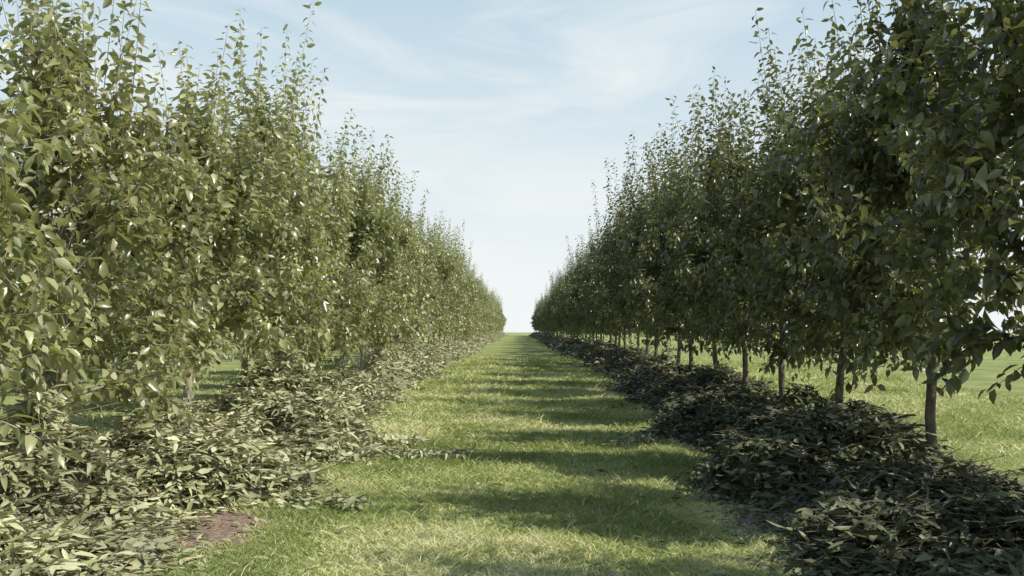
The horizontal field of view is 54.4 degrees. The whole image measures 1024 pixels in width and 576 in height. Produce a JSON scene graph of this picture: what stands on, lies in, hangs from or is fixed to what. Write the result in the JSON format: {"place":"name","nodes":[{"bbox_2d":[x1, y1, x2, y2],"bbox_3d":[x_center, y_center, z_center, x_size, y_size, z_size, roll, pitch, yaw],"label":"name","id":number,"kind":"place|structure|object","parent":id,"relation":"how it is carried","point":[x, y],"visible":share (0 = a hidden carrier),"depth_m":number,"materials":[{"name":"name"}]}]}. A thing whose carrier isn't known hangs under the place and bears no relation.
{"place":"outdoors","nodes":[
{"label":"outdoors","id":0,"kind":"place"},
{"bbox_2d":[0,332,1023,575],"bbox_3d":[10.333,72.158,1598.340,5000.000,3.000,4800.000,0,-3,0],"label":"ground","id":1,"kind":"structure","parent":0,"point":[985,373],"depth_m":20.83,"materials":[{"name":"green plant"}]},
{"bbox_2d":[0,135,95,395],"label":"pear tree","id":2,"kind":"object","parent":1,"relation":"on","point":[20,394],"depth_m":23.26,"materials":[{"name":"green plant"}]},
{"bbox_2d":[0,39,108,469],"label":"pear tree","id":3,"kind":"object","parent":1,"relation":"on","point":[43,287],"visible":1,"depth_m":7.12,"materials":[{"name":"green plant"}]},
{"bbox_2d":[46,204,148,385],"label":"pear tree","id":4,"kind":"object","parent":1,"relation":"on","point":[66,208],"visible":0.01,"depth_m":25.44,"materials":[{"name":"green plant"}]},
{"bbox_2d":[0,0,246,430],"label":"pear tree","id":5,"kind":"object","parent":1,"relation":"on","point":[114,180],"visible":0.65,"depth_m":9.47,"materials":[{"name":"green plant"}]},
{"bbox_2d":[117,244,156,354],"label":"pear tree","id":6,"kind":"object","parent":1,"relation":"on","point":[134,280],"depth_m":28.56,"materials":[{"name":"green plant"}]},
{"bbox_2d":[123,150,206,370],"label":"pear tree","id":7,"kind":"object","parent":1,"relation":"on","point":[173,290],"visible":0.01,"depth_m":31.28,"materials":[{"name":"green plant"}]},
{"bbox_2d":[44,23,312,408],"bbox_3d":[-4.366,-0.498,12.772,3.673,5.374,3.300,-2,-1,40],"label":"pear tree","id":8,"kind":"object","parent":1,"relation":"on","point":[202,131],"visible":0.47,"depth_m":12.44,"materials":[{"name":"green plant"}]},
{"bbox_2d":[132,1,348,390],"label":"pear tree","id":9,"kind":"object","parent":1,"relation":"on","point":[303,249],"visible":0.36,"depth_m":15.40,"materials":[{"name":"green plant"}]},
{"bbox_2d":[0,331,507,575],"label":"brush windrow","id":10,"kind":"object","parent":1,"relation":"on","point":[282,423],"visible":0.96,"depth_m":9.11,"materials":[{"name":"green plant"}]},
{"bbox_2d":[175,66,358,361],"bbox_3d":[-4.563,-0.878,18.305,3.386,6.614,3.042,0,-1,-17],"label":"pear tree","id":11,"kind":"object","parent":1,"relation":"on","point":[337,192],"visible":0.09,"depth_m":18.31,"materials":[{"name":"green plant"}]},
{"bbox_2d":[269,487,375,511],"bbox_3d":[-1.634,1.929,8.936,1.084,0.363,0.642,-1,-3,20],"label":"cut branch","id":12,"kind":"object","parent":1,"relation":"on","point":[352,501],"visible":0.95,"depth_m":8.92,"materials":[{"name":"green plant"}]},
{"bbox_2d":[257,117,404,372],"bbox_3d":[-3.849,-0.624,20.722,3.428,6.202,2.950,1,-3,16],"label":"pear tree","id":13,"kind":"object","parent":1,"relation":"on","point":[345,328],"visible":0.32,"depth_m":20.61,"materials":[{"name":"green plant"}]},
{"bbox_2d":[299,132,425,373],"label":"pear tree","id":14,"kind":"object","parent":1,"relation":"on","point":[361,221],"visible":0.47,"depth_m":23.94,"materials":[{"name":"green plant"}]},
{"bbox_2d":[341,150,426,363],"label":"pear tree","id":15,"kind":"object","parent":1,"relation":"on","point":[410,229],"visible":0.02,"depth_m":29.85,"materials":[{"name":"green plant"}]},
{"bbox_2d":[324,126,450,373],"bbox_3d":[-3.555,-0.916,26.748,3.600,7.164,3.098,2,-2,-32],"label":"pear tree","id":16,"kind":"object","parent":1,"relation":"on","point":[378,334],"visible":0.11,"depth_m":26.68,"materials":[{"name":"green plant"}]},
{"bbox_2d":[356,429,432,447],"bbox_3d":[-1.691,2.086,13.632,1.220,0.288,0.756,0,-3,-11],"label":"cut branch","id":17,"kind":"object","parent":1,"relation":"on","point":[407,439],"visible":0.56,"depth_m":13.58,"materials":[{"name":"green plant"}]},
{"bbox_2d":[364,196,425,351],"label":"pear tree","id":18,"kind":"object","parent":1,"relation":"on","point":[407,334],"visible":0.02,"depth_m":35.00,"materials":[{"name":"green plant"}]},
{"bbox_2d":[361,171,449,348],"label":"pear tree","id":19,"kind":"object","parent":1,"relation":"on","point":[412,256],"visible":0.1,"depth_m":32.90,"materials":[{"name":"green plant"}]},
{"bbox_2d":[386,204,438,343],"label":"pear tree","id":20,"kind":"object","parent":1,"relation":"on","point":[432,268],"visible":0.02,"depth_m":41.49,"materials":[{"name":"green plant"}]},
{"bbox_2d":[356,444,480,459],"bbox_3d":[-1.153,2.037,12.363,1.605,0.285,0.742,0,-3,6],"label":"cut branch","id":21,"kind":"object","parent":1,"relation":"on","point":[455,453],"visible":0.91,"depth_m":12.23,"materials":[{"name":"green plant"}]},
{"bbox_2d":[400,207,438,347],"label":"pear tree","id":22,"kind":"object","parent":1,"relation":"on","point":[429,256],"visible":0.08,"depth_m":38.68,"materials":[{"name":"green plant"}]},
{"bbox_2d":[403,222,456,344],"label":"pear tree","id":23,"kind":"object","parent":1,"relation":"on","point":[437,331],"visible":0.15,"depth_m":43.83,"materials":[{"name":"green plant"}]},
{"bbox_2d":[412,210,469,344],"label":"pear tree","id":24,"kind":"object","parent":1,"relation":"on","point":[445,263],"visible":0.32,"depth_m":46.77,"materials":[{"name":"green plant"}]},
{"bbox_2d":[415,210,466,343],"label":"pear tree","id":25,"kind":"object","parent":1,"relation":"on","point":[454,318],"visible":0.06,"depth_m":49.66,"materials":[{"name":"green plant"}]},
{"bbox_2d":[439,238,466,340],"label":"pear tree","id":26,"kind":"object","parent":1,"relation":"on","point":[459,277],"visible":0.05,"depth_m":52.55,"materials":[{"name":"green plant"}]},
{"bbox_2d":[431,252,476,340],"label":"pear tree","id":27,"kind":"object","parent":1,"relation":"on","point":[467,318],"visible":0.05,"depth_m":58.93,"materials":[{"name":"green plant"}]},
{"bbox_2d":[432,230,475,338],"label":"pear tree","id":28,"kind":"object","parent":1,"relation":"on","point":[471,310],"visible":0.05,"depth_m":61.24,"materials":[{"name":"green plant"}]},
{"bbox_2d":[432,215,477,341],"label":"pear tree","id":29,"kind":"object","parent":1,"relation":"on","point":[458,326],"visible":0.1,"depth_m":55.54,"materials":[{"name":"green plant"}]},
{"bbox_2d":[456,241,469,338],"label":"pear tree","id":30,"kind":"object","parent":1,"relation":"on","point":[465,265],"depth_m":69.85,"materials":[{"name":"green plant"}]},
{"bbox_2d":[448,253,481,340],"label":"pear tree","id":31,"kind":"object","parent":1,"relation":"on","point":[475,308],"visible":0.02,"depth_m":72.92,"materials":[{"name":"green plant"}]},
{"bbox_2d":[450,239,483,339],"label":"pear tree","id":32,"kind":"object","parent":1,"relation":"on","point":[469,327],"visible":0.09,"depth_m":63.84,"materials":[{"name":"green plant"}]},
{"bbox_2d":[454,259,485,340],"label":"pear tree","id":33,"kind":"object","parent":1,"relation":"on","point":[477,312],"visible":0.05,"depth_m":66.98,"materials":[{"name":"green plant"}]},
{"bbox_2d":[460,266,482,338],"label":"pear tree","id":34,"kind":"object","parent":1,"relation":"on","point":[477,316],"visible":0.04,"depth_m":78.30,"materials":[{"name":"green plant"}]},
{"bbox_2d":[464,264,481,335],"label":"pear tree","id":35,"kind":"object","parent":1,"relation":"on","point":[481,301],"visible":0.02,"depth_m":84.44,"materials":[{"name":"green plant"}]},
{"bbox_2d":[462,268,485,337],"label":"pear tree","id":36,"kind":"object","parent":1,"relation":"on","point":[479,292],"visible":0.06,"depth_m":75.61,"materials":[{"name":"green plant"}]},
{"bbox_2d":[466,272,487,337],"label":"pear tree","id":37,"kind":"object","parent":1,"relation":"on","point":[484,317],"visible":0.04,"depth_m":89.67,"materials":[{"name":"green plant"}]},
{"bbox_2d":[465,270,489,338],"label":"pear tree","id":38,"kind":"object","parent":1,"relation":"on","point":[483,314],"visible":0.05,"depth_m":81.02,"materials":[{"name":"green plant"}]},
{"bbox_2d":[472,278,487,335],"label":"pear tree","id":39,"kind":"object","parent":1,"relation":"on","point":[483,300],"visible":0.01,"depth_m":93.51,"materials":[{"name":"green plant"}]},
{"bbox_2d":[474,276,493,334],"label":"pear tree","id":40,"kind":"object","parent":1,"relation":"on","point":[485,297],"visible":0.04,"depth_m":98.91,"materials":[{"name":"green plant"}]},
{"bbox_2d":[475,273,492,334],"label":"pear tree","id":41,"kind":"object","parent":1,"relation":"on","point":[485,306],"visible":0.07,"depth_m":101.05,"materials":[{"name":"green plant"}]},
{"bbox_2d":[482,283,494,326],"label":"pear tree","id":42,"kind":"object","parent":1,"relation":"on","point":[492,315],"visible":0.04,"depth_m":104.35,"materials":[{"name":"green plant"}]},
{"bbox_2d":[481,288,497,334],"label":"pear tree","id":43,"kind":"object","parent":1,"relation":"on","point":[486,292],"visible":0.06,"depth_m":115.48,"materials":[{"name":"green plant"}]},
{"bbox_2d":[483,278,497,335],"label":"pear tree","id":44,"kind":"object","parent":1,"relation":"on","point":[491,323],"visible":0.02,"depth_m":107.56,"materials":[{"name":"green plant"}]},
{"bbox_2d":[494,289,503,329],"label":"pear tree","id":45,"kind":"object","parent":1,"relation":"on","point":[498,310],"visible":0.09,"depth_m":164.43,"materials":[{"name":"green plant"}]},
{"bbox_2d":[531,301,542,321],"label":"pear tree","id":46,"kind":"object","parent":1,"relation":"on","point":[535,313],"visible":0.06,"depth_m":168.21,"materials":[{"name":"green plant"}]},
{"bbox_2d":[537,294,548,329],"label":"pear tree","id":47,"kind":"object","parent":1,"relation":"on","point":[540,325],"visible":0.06,"depth_m":133.57,"materials":[{"name":"green plant"}]},
{"bbox_2d":[535,295,550,332],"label":"pear tree","id":48,"kind":"object","parent":1,"relation":"on","point":[540,316],"visible":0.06,"depth_m":139.25,"materials":[{"name":"green plant"}]},
{"bbox_2d":[541,283,550,315],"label":"pear tree","id":49,"kind":"object","parent":1,"relation":"on","point":[543,309],"visible":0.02,"depth_m":114.11,"materials":[{"name":"green plant"}]},
{"bbox_2d":[540,292,554,336],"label":"pear tree","id":50,"kind":"object","parent":1,"relation":"on","point":[545,320],"visible":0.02,"depth_m":116.81,"materials":[{"name":"green plant"}]},
{"bbox_2d":[543,290,559,335],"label":"pear tree","id":51,"kind":"object","parent":1,"relation":"on","point":[546,325],"visible":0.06,"depth_m":110.77,"materials":[{"name":"green plant"}]},
{"bbox_2d":[543,273,564,336],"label":"pear tree","id":52,"kind":"object","parent":1,"relation":"on","point":[553,327],"visible":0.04,"depth_m":91.02,"materials":[{"name":"green plant"}]},
{"bbox_2d":[544,277,563,334],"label":"pear tree","id":53,"kind":"object","parent":1,"relation":"on","point":[553,293],"visible":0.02,"depth_m":99.22,"materials":[{"name":"green plant"}]},
{"bbox_2d":[543,278,565,335],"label":"pear tree","id":54,"kind":"object","parent":1,"relation":"on","point":[548,310],"visible":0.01,"depth_m":96.27,"materials":[{"name":"green plant"}]},
{"bbox_2d":[545,264,567,336],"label":"pear tree","id":55,"kind":"object","parent":1,"relation":"on","point":[549,312],"visible":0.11,"depth_m":87.76,"materials":[{"name":"green plant"}]},
{"bbox_2d":[548,266,569,337],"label":"pear tree","id":56,"kind":"object","parent":1,"relation":"on","point":[552,299],"visible":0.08,"depth_m":85.50,"materials":[{"name":"green plant"}]},
{"bbox_2d":[553,266,573,337],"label":"pear tree","id":57,"kind":"object","parent":1,"relation":"on","point":[558,321],"visible":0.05,"depth_m":76.41,"materials":[{"name":"green plant"}]},
{"bbox_2d":[557,253,584,337],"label":"pear tree","id":58,"kind":"object","parent":1,"relation":"on","point":[562,305],"visible":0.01,"depth_m":68.10,"materials":[{"name":"green plant"}]},
{"bbox_2d":[558,243,587,336],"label":"pear tree","id":59,"kind":"object","parent":1,"relation":"on","point":[561,313],"visible":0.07,"depth_m":70.13,"materials":[{"name":"green plant"}]},
{"bbox_2d":[554,231,594,338],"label":"pear tree","id":60,"kind":"object","parent":1,"relation":"on","point":[571,289],"visible":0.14,"depth_m":56.11,"materials":[{"name":"green plant"}]},
{"bbox_2d":[564,248,586,340],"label":"pear tree","id":61,"kind":"object","parent":1,"relation":"on","point":[569,325],"depth_m":65.03,"materials":[{"name":"green plant"}]},
{"bbox_2d":[555,257,599,337],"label":"pear tree","id":62,"kind":"object","parent":1,"relation":"on","point":[564,305],"visible":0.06,"depth_m":61.63,"materials":[{"name":"green plant"}]},
{"bbox_2d":[557,244,597,339],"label":"pear tree","id":63,"kind":"object","parent":1,"relation":"on","point":[569,319],"visible":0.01,"depth_m":59.53,"materials":[{"name":"green plant"}]},
{"bbox_2d":[576,244,608,339],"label":"pear tree","id":64,"kind":"object","parent":1,"relation":"on","point":[585,327],"visible":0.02,"depth_m":53.33,"materials":[{"name":"green plant"}]},
{"bbox_2d":[567,227,621,340],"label":"pear tree","id":65,"kind":"object","parent":1,"relation":"on","point":[577,317],"visible":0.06,"depth_m":50.66,"materials":[{"name":"green plant"}]},
{"bbox_2d":[577,215,623,342],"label":"pear tree","id":66,"kind":"object","parent":1,"relation":"on","point":[587,294],"visible":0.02,"depth_m":47.77,"materials":[{"name":"green plant"}]},
{"bbox_2d":[575,210,631,347],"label":"pear tree","id":67,"kind":"object","parent":1,"relation":"on","point":[590,312],"visible":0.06,"depth_m":44.46,"materials":[{"name":"green plant"}]},
{"bbox_2d":[574,173,640,348],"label":"pear tree","id":68,"kind":"object","parent":1,"relation":"on","point":[588,278],"visible":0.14,"depth_m":38.75,"materials":[{"name":"green plant"}]},
{"bbox_2d":[589,219,643,347],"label":"pear tree","id":69,"kind":"object","parent":1,"relation":"on","point":[596,322],"visible":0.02,"depth_m":42.23,"materials":[{"name":"green plant"}]},
{"bbox_2d":[589,140,665,356],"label":"pear tree","id":70,"kind":"object","parent":1,"relation":"on","point":[605,273],"visible":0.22,"depth_m":33.69,"materials":[{"name":"green plant"}]},
{"bbox_2d":[594,188,661,348],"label":"pear tree","id":71,"kind":"object","parent":1,"relation":"on","point":[610,316],"visible":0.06,"depth_m":36.21,"materials":[{"name":"green plant"}]},
{"bbox_2d":[602,432,668,449],"bbox_3d":[1.665,2.092,13.540,1.322,0.246,0.512,2,-3,-42],"label":"cut branch","id":72,"kind":"object","parent":1,"relation":"on","point":[654,437],"visible":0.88,"depth_m":13.49,"materials":[{"name":"green plant"}]},
{"bbox_2d":[605,142,691,357],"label":"pear tree","id":73,"kind":"object","parent":1,"relation":"on","point":[620,301],"visible":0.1,"depth_m":30.71,"materials":[{"name":"green plant"}]},
{"bbox_2d":[604,117,701,364],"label":"pear tree","id":74,"kind":"object","parent":1,"relation":"on","point":[635,244],"visible":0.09,"depth_m":27.87,"materials":[{"name":"green plant"}]},
{"bbox_2d":[620,123,733,363],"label":"pear tree","id":75,"kind":"object","parent":1,"relation":"on","point":[646,274],"visible":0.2,"depth_m":24.48,"materials":[{"name":"green plant"}]},
{"bbox_2d":[641,76,764,366],"bbox_3d":[4.595,-1.057,21.779,3.099,7.192,2.960,0,-1,-23],"label":"pear tree","id":76,"kind":"object","parent":1,"relation":"on","point":[671,212],"visible":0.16,"depth_m":21.85,"materials":[{"name":"green plant"}]},
{"bbox_2d":[652,66,802,382],"bbox_3d":[4.309,-0.816,18.898,2.996,6.468,3.035,0,-3,-6],"label":"pear tree","id":77,"kind":"object","parent":1,"relation":"on","point":[690,275],"visible":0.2,"depth_m":18.84,"materials":[{"name":"green plant"}]},
{"bbox_2d":[677,28,870,395],"bbox_3d":[4.516,-0.975,16.527,3.262,6.665,3.642,2,-3,-43],"label":"pear tree","id":78,"kind":"object","parent":1,"relation":"on","point":[734,235],"visible":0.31,"depth_m":16.41,"materials":[{"name":"green plant"}]},
{"bbox_2d":[528,331,1023,575],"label":"brush windrow","id":79,"kind":"object","parent":1,"relation":"on","point":[859,488],"visible":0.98,"depth_m":9.26,"materials":[{"name":"green plant"}]},
{"bbox_2d":[716,2,983,406],"bbox_3d":[4.477,-0.886,13.498,2.994,6.273,3.016,1,-3,-14],"label":"pear tree","id":80,"kind":"object","parent":1,"relation":"on","point":[792,197],"visible":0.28,"depth_m":13.25,"materials":[{"name":"green plant"}]},
{"bbox_2d":[750,0,1023,452],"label":"pear tree","id":81,"kind":"object","parent":1,"relation":"on","point":[879,183],"visible":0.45,"depth_m":10.50,"materials":[{"name":"green plant"}]},
{"bbox_2d":[819,0,1023,404],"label":"pear tree","id":82,"kind":"object","parent":1,"relation":"on","point":[966,184],"visible":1,"depth_m":7.70,"materials":[{"name":"green plant"}]},
{"bbox_2d":[0,0,1023,331],"label":"sky","id":83,"kind":"structure","parent":0,"point":[507,113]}
]}

